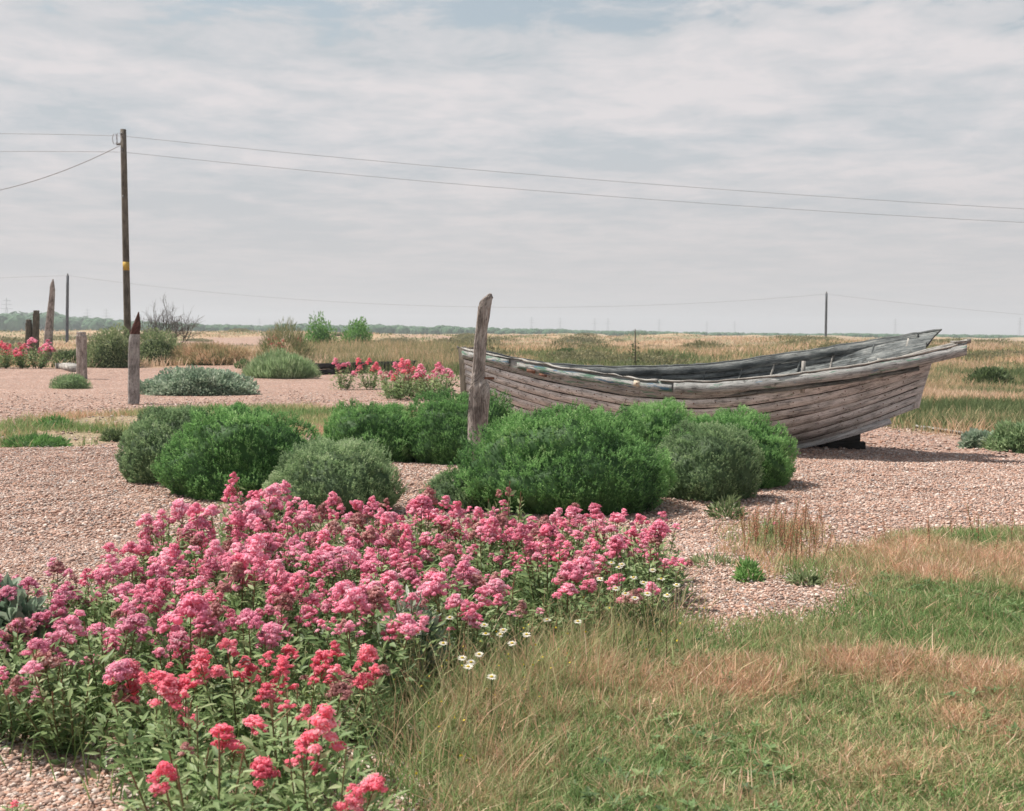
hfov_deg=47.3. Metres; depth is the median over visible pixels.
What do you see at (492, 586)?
valerian plant
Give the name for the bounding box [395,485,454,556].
valerian plant
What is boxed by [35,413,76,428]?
leafy weed
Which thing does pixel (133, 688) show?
valerian plant
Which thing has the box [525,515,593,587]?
valerian plant
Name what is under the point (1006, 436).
sea kale
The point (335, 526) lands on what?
valerian plant
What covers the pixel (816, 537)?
sorrel spike
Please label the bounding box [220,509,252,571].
valerian plant
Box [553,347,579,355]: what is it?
heath bush
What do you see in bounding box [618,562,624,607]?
oxeye daisy
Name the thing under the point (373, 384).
valerian plant
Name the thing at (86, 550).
pebbles
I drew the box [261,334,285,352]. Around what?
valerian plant
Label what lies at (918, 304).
overhead wire
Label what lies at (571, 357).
heath bush
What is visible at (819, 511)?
sorrel spike
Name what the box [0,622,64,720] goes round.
valerian plant
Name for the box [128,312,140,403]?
wooden post
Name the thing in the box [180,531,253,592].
valerian plant
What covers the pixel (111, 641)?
valerian plant
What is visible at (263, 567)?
valerian plant
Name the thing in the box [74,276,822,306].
overhead wire
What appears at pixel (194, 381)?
sea kale
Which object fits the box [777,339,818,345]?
heath bush
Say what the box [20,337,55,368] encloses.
valerian plant
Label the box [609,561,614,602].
oxeye daisy
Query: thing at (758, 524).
sorrel spike
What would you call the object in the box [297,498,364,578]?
valerian plant
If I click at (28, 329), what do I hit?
wooden post
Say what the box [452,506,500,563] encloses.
valerian plant
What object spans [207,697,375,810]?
valerian plant
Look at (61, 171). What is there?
overhead wire
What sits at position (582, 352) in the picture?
heath bush
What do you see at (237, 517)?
valerian plant
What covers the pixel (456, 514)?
valerian plant
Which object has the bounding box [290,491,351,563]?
valerian plant
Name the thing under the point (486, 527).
valerian plant
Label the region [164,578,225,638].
valerian plant
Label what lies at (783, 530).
sorrel spike
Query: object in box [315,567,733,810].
long grass
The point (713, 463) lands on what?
domed shrub
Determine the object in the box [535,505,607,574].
valerian plant
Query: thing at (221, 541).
valerian plant
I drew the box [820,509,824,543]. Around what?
sorrel spike
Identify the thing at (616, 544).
valerian plant
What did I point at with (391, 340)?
heath bush
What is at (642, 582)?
oxeye daisy
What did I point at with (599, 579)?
oxeye daisy
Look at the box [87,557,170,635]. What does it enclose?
valerian plant
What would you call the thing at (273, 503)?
valerian plant
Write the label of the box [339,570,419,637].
valerian plant
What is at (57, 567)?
valerian plant
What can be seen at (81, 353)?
wooden post
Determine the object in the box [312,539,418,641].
valerian plant
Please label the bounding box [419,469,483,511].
domed shrub
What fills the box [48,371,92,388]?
cushion plant
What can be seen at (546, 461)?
domed shrub
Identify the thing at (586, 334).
heath bush
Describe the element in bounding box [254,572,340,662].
valerian plant
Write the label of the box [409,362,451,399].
valerian plant
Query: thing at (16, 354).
valerian plant
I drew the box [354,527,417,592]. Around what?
valerian plant
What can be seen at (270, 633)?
valerian plant
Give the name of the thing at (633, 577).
oxeye daisy
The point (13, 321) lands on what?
distant woodland
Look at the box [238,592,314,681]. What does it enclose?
valerian plant
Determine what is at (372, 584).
valerian plant
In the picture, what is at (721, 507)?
leafy weed
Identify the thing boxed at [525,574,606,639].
valerian plant
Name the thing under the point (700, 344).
heath bush
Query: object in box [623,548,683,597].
valerian plant
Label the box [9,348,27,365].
valerian plant
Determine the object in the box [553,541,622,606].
valerian plant
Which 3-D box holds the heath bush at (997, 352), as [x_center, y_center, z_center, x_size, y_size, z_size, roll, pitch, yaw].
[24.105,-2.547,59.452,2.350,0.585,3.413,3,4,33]
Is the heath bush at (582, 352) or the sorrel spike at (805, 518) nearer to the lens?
the sorrel spike at (805, 518)
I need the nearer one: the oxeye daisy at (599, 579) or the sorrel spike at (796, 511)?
the oxeye daisy at (599, 579)
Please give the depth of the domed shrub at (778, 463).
11.61 m
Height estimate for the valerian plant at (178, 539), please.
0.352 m
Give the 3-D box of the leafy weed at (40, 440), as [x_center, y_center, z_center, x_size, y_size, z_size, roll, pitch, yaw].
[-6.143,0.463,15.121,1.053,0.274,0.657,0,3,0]
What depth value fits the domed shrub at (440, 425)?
13.61 m
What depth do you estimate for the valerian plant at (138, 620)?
4.61 m
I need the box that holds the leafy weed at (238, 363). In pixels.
[233,358,249,368]
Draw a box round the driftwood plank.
[913,425,962,433]
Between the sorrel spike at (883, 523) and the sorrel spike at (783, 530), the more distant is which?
the sorrel spike at (883, 523)
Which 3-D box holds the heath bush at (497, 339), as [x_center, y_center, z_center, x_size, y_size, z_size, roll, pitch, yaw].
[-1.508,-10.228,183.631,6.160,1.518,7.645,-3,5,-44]
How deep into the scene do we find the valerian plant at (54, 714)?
4.14 m
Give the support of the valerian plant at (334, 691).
on the ground at (32, 382)
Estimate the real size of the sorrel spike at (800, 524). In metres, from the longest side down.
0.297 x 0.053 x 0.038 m
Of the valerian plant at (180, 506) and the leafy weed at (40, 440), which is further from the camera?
the leafy weed at (40, 440)
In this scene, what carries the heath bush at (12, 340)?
on the ground at (32, 382)
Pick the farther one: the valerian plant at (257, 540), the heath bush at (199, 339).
the heath bush at (199, 339)
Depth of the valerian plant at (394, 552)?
6.03 m
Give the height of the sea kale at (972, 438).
0.360 m
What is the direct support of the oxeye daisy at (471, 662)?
on the ground at (32, 382)
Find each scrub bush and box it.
[238,346,321,378]
[254,316,316,359]
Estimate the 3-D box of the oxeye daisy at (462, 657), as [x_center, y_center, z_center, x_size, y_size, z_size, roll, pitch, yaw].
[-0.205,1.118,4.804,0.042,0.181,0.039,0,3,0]
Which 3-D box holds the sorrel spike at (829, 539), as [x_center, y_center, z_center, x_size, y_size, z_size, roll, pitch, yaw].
[2.015,0.921,7.489,0.033,0.258,0.046,25,17,39]
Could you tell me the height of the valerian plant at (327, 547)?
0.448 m
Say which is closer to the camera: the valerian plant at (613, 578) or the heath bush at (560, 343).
the valerian plant at (613, 578)
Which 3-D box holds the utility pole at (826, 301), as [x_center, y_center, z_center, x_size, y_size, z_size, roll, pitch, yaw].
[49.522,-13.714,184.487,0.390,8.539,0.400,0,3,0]
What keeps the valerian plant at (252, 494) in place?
on the ground at (32, 382)
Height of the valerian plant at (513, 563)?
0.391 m
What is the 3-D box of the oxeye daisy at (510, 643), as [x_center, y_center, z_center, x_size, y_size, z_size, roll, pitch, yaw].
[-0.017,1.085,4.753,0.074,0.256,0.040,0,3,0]
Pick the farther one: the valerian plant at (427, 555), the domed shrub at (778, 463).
the domed shrub at (778, 463)
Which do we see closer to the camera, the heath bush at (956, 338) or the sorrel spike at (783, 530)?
the sorrel spike at (783, 530)
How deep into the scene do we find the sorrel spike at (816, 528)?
7.99 m
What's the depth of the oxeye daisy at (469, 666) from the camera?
4.41 m
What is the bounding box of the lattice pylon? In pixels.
[0,298,12,313]
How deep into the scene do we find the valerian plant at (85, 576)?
5.89 m
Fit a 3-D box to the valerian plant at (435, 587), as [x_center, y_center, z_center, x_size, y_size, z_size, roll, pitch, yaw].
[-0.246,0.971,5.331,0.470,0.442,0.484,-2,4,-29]
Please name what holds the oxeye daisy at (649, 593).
on the ground at (32, 382)
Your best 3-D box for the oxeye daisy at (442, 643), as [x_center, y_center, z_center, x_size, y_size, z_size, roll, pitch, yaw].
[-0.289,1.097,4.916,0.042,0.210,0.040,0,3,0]
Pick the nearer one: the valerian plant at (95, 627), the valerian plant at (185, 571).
the valerian plant at (95, 627)
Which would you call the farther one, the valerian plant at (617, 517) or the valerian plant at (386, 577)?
the valerian plant at (617, 517)
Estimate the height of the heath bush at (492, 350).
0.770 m
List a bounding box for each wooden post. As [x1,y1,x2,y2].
[25,319,31,350]
[32,310,39,349]
[43,279,54,366]
[76,332,87,378]
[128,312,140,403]
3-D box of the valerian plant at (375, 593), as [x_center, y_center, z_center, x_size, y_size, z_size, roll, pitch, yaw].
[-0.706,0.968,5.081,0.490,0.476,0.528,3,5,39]
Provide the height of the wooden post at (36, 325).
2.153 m
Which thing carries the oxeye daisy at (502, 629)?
on the ground at (32, 382)
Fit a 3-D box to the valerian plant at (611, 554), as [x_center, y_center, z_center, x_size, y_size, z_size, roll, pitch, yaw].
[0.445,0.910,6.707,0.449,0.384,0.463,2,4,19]
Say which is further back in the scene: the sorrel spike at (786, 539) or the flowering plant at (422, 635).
the sorrel spike at (786, 539)
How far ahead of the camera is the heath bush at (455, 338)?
152.74 m
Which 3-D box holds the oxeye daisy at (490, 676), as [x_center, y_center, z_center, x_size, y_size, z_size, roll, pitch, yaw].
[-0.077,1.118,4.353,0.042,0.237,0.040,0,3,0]
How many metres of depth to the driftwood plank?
18.66 m
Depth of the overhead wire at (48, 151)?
46.48 m
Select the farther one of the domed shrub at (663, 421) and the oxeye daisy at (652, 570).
the domed shrub at (663, 421)
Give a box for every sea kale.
[0,572,66,675]
[140,364,260,395]
[957,427,993,448]
[980,419,1023,453]
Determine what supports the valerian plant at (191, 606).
on the ground at (32, 382)
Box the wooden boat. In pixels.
[456,329,970,448]
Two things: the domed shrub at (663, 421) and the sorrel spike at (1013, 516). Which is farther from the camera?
the domed shrub at (663, 421)
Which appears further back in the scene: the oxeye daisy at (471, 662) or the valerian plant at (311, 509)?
the valerian plant at (311, 509)
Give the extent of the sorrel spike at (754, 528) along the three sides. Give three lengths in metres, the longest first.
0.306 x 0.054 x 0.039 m
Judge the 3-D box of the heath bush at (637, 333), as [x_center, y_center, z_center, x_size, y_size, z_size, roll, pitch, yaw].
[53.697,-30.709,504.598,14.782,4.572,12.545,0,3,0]
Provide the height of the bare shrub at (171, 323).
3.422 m
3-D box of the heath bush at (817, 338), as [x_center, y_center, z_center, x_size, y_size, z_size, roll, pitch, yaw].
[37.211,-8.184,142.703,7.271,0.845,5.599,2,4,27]
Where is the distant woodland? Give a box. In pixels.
[0,311,1023,337]
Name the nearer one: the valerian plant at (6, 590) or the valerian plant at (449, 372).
the valerian plant at (6, 590)
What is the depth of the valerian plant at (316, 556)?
5.91 m
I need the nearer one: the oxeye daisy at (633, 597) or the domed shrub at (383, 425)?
the oxeye daisy at (633, 597)
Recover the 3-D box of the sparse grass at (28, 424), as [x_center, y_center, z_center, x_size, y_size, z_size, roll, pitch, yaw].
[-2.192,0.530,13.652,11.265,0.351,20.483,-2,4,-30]
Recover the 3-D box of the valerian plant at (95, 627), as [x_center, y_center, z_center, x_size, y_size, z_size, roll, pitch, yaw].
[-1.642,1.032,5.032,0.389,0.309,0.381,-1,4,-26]
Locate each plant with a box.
[0,343,17,368]
[0,574,68,663]
[0,595,92,693]
[0,609,93,745]
[0,619,31,682]
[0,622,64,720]
[0,647,144,764]
[0,797,34,810]
[7,342,34,368]
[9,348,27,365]
[12,557,95,649]
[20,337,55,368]
[42,602,172,730]
[46,617,142,700]
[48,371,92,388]
[52,554,144,655]
[67,564,139,622]
[84,670,211,797]
[85,613,173,675]
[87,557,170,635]
[92,539,179,610]
[95,579,172,658]
[102,658,218,757]
[113,674,252,810]
[114,733,301,810]
[123,706,269,810]
[124,591,243,721]
[127,570,245,673]
[130,498,191,579]
[133,509,200,592]
[141,554,210,630]
[153,528,213,581]
[163,608,242,702]
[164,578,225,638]
[166,543,236,625]
[173,496,269,578]
[177,515,234,560]
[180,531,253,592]
[184,533,300,661]
[189,548,297,643]
[189,638,303,758]
[200,533,289,605]
[202,600,318,718]
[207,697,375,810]
[208,472,296,544]
[218,549,299,616]
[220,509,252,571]
[221,510,313,586]
[225,489,285,550]
[236,664,371,795]
[238,515,291,584]
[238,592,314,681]
[238,644,350,736]
[239,498,285,568]
[254,570,330,650]
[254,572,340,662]
[256,501,316,571]
[256,535,332,608]
[257,745,410,810]
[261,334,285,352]
[271,497,331,568]
[287,577,394,684]
[288,548,358,632]
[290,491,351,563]
[295,640,404,760]
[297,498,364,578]
[298,520,363,597]
[300,581,432,716]
[304,529,375,595]
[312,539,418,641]
[328,358,357,389]
[330,579,401,643]
[339,501,401,568]
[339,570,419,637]
[341,507,396,584]
[342,496,416,552]
[345,547,406,594]
[352,581,458,685]
[354,357,383,389]
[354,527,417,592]
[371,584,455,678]
[375,512,447,578]
[376,362,406,397]
[380,494,464,579]
[381,358,420,399]
[383,553,453,608]
[386,541,484,626]
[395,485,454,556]
[400,359,423,391]
[402,368,426,396]
[405,370,442,396]
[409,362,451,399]
[411,554,496,647]
[418,522,485,595]
[419,572,512,662]
[426,365,459,394]
[432,506,496,583]
[444,516,526,610]
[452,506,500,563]
[452,566,528,636]
[468,571,543,648]
[472,482,537,569]
[475,519,545,587]
[483,500,554,575]
[492,541,564,610]
[497,522,595,624]
[524,502,591,557]
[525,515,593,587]
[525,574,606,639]
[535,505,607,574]
[552,530,629,595]
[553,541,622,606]
[568,568,661,630]
[574,503,649,577]
[587,508,650,564]
[606,520,697,609]
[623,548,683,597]
[627,511,687,583]
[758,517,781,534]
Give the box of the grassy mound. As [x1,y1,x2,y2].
[166,339,259,364]
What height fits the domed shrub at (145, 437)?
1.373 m
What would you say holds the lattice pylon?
on the ground at (32, 382)
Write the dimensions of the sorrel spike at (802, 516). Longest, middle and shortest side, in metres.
0.298 x 0.053 x 0.038 m
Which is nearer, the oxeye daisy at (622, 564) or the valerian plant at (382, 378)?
the oxeye daisy at (622, 564)
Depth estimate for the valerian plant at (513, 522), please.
6.76 m
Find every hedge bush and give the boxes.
[48,349,87,366]
[86,322,142,367]
[140,326,184,365]
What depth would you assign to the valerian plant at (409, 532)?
6.68 m
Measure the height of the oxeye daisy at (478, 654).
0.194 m
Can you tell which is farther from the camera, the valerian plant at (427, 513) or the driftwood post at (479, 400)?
the driftwood post at (479, 400)
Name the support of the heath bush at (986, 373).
on the ground at (32, 382)
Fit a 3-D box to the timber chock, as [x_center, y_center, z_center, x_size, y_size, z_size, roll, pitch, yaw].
[4.292,0.447,16.015,1.050,0.289,0.483,1,4,16]
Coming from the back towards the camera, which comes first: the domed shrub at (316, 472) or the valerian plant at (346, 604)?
the domed shrub at (316, 472)
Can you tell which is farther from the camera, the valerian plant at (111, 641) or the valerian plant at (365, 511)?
the valerian plant at (365, 511)
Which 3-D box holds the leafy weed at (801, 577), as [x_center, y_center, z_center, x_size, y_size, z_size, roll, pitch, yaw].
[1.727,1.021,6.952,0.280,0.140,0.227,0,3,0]
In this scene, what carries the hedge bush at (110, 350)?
on the ground at (32, 382)
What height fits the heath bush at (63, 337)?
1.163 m
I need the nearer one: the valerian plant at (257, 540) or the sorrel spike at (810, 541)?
the valerian plant at (257, 540)
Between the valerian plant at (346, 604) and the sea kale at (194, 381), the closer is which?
the valerian plant at (346, 604)
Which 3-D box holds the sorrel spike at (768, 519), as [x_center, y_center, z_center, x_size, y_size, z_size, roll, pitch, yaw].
[1.724,0.860,7.950,0.058,0.324,0.041,8,-1,24]
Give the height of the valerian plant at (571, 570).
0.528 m
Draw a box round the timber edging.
[309,360,416,374]
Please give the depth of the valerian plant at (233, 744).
3.45 m
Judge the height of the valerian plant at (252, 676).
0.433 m
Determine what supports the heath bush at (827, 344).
on the ground at (32, 382)
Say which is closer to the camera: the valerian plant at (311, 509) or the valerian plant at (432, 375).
the valerian plant at (311, 509)
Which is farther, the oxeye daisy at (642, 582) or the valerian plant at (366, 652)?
the oxeye daisy at (642, 582)
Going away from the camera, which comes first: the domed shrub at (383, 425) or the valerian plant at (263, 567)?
the valerian plant at (263, 567)
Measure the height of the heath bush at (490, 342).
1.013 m
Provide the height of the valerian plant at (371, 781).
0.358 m
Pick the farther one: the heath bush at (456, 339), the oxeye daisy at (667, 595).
the heath bush at (456, 339)
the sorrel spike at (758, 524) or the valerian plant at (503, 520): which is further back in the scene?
the sorrel spike at (758, 524)
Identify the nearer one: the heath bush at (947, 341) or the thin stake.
the thin stake
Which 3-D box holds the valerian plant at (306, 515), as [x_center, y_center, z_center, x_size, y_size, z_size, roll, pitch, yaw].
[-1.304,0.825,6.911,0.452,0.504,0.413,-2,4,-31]
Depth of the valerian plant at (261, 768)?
3.18 m
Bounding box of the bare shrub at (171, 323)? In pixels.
[132,294,209,345]
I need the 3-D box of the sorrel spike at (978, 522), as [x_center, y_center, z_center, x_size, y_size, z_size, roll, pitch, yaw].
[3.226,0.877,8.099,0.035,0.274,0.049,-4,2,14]
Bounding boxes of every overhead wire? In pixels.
[0,133,113,135]
[0,145,119,189]
[0,151,97,151]
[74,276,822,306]
[126,136,1021,208]
[127,152,1023,222]
[830,294,1023,314]
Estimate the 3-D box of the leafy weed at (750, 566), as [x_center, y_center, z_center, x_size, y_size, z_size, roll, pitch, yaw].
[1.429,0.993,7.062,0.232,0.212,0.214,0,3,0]
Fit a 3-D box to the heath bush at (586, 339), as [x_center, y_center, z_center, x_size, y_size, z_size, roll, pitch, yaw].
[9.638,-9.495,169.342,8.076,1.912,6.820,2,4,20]
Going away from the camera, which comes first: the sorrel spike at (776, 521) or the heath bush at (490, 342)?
the sorrel spike at (776, 521)
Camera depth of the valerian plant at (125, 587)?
5.49 m
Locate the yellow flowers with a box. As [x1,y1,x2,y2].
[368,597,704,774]
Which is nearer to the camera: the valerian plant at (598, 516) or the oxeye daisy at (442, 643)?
the oxeye daisy at (442, 643)
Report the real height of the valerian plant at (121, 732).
0.399 m
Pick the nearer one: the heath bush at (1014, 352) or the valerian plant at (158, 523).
the valerian plant at (158, 523)
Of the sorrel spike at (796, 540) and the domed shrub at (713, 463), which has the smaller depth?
the sorrel spike at (796, 540)
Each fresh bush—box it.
[303,311,338,346]
[339,316,374,343]
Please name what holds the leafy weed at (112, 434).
on the ground at (32, 382)
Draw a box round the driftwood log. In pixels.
[55,363,75,371]
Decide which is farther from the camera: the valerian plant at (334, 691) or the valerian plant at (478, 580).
the valerian plant at (478, 580)
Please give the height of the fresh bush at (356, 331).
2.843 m
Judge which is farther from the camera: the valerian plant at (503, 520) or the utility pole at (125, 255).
the utility pole at (125, 255)
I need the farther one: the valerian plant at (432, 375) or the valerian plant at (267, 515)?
the valerian plant at (432, 375)
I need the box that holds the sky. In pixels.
[0,0,1023,334]
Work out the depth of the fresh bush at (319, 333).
78.51 m
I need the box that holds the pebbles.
[0,388,1023,810]
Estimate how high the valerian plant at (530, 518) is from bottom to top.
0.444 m
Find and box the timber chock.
[812,434,865,449]
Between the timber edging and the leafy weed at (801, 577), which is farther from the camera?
the timber edging
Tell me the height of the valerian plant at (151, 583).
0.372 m
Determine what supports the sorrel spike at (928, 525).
on the ground at (32, 382)
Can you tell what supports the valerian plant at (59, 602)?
on the ground at (32, 382)
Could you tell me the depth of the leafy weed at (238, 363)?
45.02 m
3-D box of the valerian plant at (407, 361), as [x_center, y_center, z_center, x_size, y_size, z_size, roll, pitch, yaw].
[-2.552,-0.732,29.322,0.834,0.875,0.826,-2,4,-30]
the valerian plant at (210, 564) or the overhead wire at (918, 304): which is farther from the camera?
the overhead wire at (918, 304)
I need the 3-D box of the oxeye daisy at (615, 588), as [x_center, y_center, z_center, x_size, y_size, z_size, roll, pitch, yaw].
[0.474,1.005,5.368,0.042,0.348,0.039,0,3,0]
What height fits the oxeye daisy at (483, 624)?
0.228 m
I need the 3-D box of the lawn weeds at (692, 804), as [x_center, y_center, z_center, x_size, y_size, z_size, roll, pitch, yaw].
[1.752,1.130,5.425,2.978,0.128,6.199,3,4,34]
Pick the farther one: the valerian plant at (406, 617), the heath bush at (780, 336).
the heath bush at (780, 336)
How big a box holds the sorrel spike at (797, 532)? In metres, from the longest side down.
0.310 x 0.055 x 0.040 m
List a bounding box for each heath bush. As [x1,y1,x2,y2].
[0,336,42,345]
[42,335,75,339]
[182,338,212,341]
[375,339,404,342]
[380,336,418,342]
[421,338,502,344]
[432,336,487,344]
[434,346,516,355]
[443,338,506,346]
[452,334,487,338]
[488,336,523,342]
[542,348,618,359]
[545,341,576,346]
[552,341,618,350]
[553,334,604,343]
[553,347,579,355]
[554,354,606,362]
[576,332,597,335]
[598,351,688,364]
[621,330,646,335]
[674,339,727,349]
[768,334,794,339]
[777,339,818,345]
[788,335,844,340]
[813,341,847,348]
[932,338,969,343]
[936,337,973,343]
[962,366,1014,384]
[971,351,1005,357]
[974,338,1015,343]
[982,349,1023,358]
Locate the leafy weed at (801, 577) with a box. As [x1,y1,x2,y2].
[780,568,827,586]
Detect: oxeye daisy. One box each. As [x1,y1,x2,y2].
[439,641,446,673]
[459,655,466,682]
[464,664,472,718]
[467,659,475,693]
[475,652,483,679]
[480,623,487,644]
[483,632,489,665]
[486,674,495,718]
[500,628,512,667]
[504,641,514,688]
[522,632,530,667]
[574,619,581,636]
[597,577,603,620]
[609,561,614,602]
[612,586,619,647]
[615,566,622,625]
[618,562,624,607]
[622,592,629,655]
[630,576,637,629]
[631,596,638,660]
[640,580,650,647]
[643,591,651,656]
[648,568,655,631]
[657,578,664,637]
[664,593,670,655]
[674,583,680,648]
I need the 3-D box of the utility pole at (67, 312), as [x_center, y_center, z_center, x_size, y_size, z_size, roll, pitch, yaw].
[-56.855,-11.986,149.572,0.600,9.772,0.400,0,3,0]
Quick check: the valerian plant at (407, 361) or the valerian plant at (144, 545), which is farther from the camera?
the valerian plant at (407, 361)
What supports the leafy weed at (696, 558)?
on the ground at (32, 382)
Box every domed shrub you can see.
[114,402,213,483]
[150,400,327,500]
[260,434,409,518]
[322,397,419,462]
[401,385,523,464]
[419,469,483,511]
[444,398,679,516]
[617,396,695,464]
[651,419,764,501]
[672,402,799,488]
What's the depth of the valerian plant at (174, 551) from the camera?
5.94 m
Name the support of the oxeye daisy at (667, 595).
on the ground at (32, 382)
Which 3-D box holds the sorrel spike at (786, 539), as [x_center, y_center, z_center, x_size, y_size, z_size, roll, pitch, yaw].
[1.760,0.889,7.524,0.038,0.299,0.053,10,15,1]
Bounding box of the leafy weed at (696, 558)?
[683,551,739,567]
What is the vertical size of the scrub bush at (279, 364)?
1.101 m
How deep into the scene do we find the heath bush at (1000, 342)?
94.95 m
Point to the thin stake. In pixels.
(635, 361)
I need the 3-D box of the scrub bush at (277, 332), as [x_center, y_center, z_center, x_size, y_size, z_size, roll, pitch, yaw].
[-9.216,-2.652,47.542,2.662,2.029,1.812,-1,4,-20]
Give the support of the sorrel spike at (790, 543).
on the ground at (32, 382)
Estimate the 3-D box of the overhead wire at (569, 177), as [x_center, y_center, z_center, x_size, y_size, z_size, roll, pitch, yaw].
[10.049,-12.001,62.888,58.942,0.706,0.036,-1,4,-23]
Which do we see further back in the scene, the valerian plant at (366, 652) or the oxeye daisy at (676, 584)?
the oxeye daisy at (676, 584)
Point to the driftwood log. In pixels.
(69, 367)
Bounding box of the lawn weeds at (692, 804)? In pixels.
[395,544,1023,810]
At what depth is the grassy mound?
47.62 m
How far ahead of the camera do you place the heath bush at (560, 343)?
85.48 m
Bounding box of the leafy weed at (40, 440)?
[0,432,72,447]
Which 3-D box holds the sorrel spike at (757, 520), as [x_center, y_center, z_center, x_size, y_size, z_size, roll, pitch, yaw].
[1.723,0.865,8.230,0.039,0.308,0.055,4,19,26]
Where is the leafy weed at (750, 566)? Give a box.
[730,555,766,583]
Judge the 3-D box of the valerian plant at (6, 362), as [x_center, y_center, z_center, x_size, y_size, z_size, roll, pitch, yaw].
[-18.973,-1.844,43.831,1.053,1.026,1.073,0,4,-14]
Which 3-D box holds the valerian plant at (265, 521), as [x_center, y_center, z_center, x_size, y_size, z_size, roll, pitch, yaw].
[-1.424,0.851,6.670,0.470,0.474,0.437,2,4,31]
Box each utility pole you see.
[65,273,68,342]
[112,129,130,339]
[824,291,827,336]
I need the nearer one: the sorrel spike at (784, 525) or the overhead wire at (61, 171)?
the sorrel spike at (784, 525)
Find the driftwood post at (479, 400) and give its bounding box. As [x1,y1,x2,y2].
[467,293,493,460]
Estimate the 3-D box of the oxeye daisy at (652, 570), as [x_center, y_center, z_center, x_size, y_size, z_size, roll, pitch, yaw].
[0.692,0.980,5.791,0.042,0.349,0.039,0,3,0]
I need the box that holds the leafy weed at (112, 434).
[97,427,127,441]
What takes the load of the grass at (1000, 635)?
on the ground at (32, 382)
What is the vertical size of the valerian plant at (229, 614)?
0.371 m
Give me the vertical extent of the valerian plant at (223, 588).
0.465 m
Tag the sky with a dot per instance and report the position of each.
(908, 101)
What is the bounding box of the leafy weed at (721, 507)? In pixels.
[703,492,748,519]
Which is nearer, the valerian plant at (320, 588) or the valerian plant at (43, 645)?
the valerian plant at (43, 645)
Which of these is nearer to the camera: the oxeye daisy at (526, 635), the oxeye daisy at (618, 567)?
the oxeye daisy at (526, 635)
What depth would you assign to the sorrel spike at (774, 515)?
8.62 m
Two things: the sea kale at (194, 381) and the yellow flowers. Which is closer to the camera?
the yellow flowers
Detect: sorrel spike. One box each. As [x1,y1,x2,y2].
[752,512,756,550]
[753,519,761,551]
[755,508,759,544]
[762,509,771,554]
[772,500,778,532]
[774,505,778,547]
[777,517,781,546]
[778,509,783,544]
[780,516,786,546]
[782,522,792,557]
[783,507,787,545]
[789,527,793,564]
[792,499,798,526]
[793,525,798,566]
[794,516,800,556]
[798,506,806,545]
[798,519,802,552]
[802,502,808,541]
[803,499,811,532]
[808,534,811,555]
[813,512,819,545]
[813,526,819,559]
[817,503,822,524]
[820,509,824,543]
[823,531,833,559]
[881,517,885,534]
[926,518,930,546]
[965,503,973,535]
[975,513,980,540]
[1011,508,1015,540]
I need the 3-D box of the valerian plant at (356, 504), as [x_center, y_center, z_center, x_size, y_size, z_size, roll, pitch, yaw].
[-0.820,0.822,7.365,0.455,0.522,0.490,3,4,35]
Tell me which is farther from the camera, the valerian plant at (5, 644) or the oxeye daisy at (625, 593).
the oxeye daisy at (625, 593)
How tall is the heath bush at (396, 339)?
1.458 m
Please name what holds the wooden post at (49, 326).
on the ground at (32, 382)
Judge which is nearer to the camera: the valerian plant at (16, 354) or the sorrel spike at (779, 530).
the sorrel spike at (779, 530)
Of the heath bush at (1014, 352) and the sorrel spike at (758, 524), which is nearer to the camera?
the sorrel spike at (758, 524)
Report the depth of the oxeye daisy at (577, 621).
5.39 m
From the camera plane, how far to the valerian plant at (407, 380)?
26.96 m
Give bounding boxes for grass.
[0,329,1023,435]
[0,400,893,810]
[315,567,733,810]
[353,515,1023,810]
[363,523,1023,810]
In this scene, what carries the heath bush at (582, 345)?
on the ground at (32, 382)
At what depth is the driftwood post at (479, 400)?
12.85 m
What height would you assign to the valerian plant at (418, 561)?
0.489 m
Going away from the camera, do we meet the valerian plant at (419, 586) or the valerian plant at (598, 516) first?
the valerian plant at (419, 586)
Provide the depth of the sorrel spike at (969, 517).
8.40 m
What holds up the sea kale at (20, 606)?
on the ground at (32, 382)
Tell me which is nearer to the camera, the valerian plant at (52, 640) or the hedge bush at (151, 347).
the valerian plant at (52, 640)
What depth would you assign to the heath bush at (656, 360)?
48.70 m
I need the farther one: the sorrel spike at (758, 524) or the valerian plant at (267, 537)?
the sorrel spike at (758, 524)
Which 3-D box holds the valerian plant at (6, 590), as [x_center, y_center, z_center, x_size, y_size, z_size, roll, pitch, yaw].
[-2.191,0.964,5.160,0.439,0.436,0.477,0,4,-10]
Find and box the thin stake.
[628,329,640,364]
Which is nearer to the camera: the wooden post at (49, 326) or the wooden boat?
the wooden boat
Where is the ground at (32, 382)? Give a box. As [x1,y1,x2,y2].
[0,330,1023,810]
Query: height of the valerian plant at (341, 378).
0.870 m
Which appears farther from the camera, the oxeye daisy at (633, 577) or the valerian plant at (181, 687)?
the oxeye daisy at (633, 577)
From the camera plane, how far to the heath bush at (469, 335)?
202.37 m
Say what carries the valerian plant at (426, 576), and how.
on the ground at (32, 382)
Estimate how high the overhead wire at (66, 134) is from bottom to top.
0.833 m
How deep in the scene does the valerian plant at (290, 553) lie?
6.28 m
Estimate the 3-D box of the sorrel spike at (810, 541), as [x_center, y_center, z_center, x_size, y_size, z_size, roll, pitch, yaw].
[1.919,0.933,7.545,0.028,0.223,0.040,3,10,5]
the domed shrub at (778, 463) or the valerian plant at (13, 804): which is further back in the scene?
the domed shrub at (778, 463)
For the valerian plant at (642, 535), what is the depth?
7.07 m
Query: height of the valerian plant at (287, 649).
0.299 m

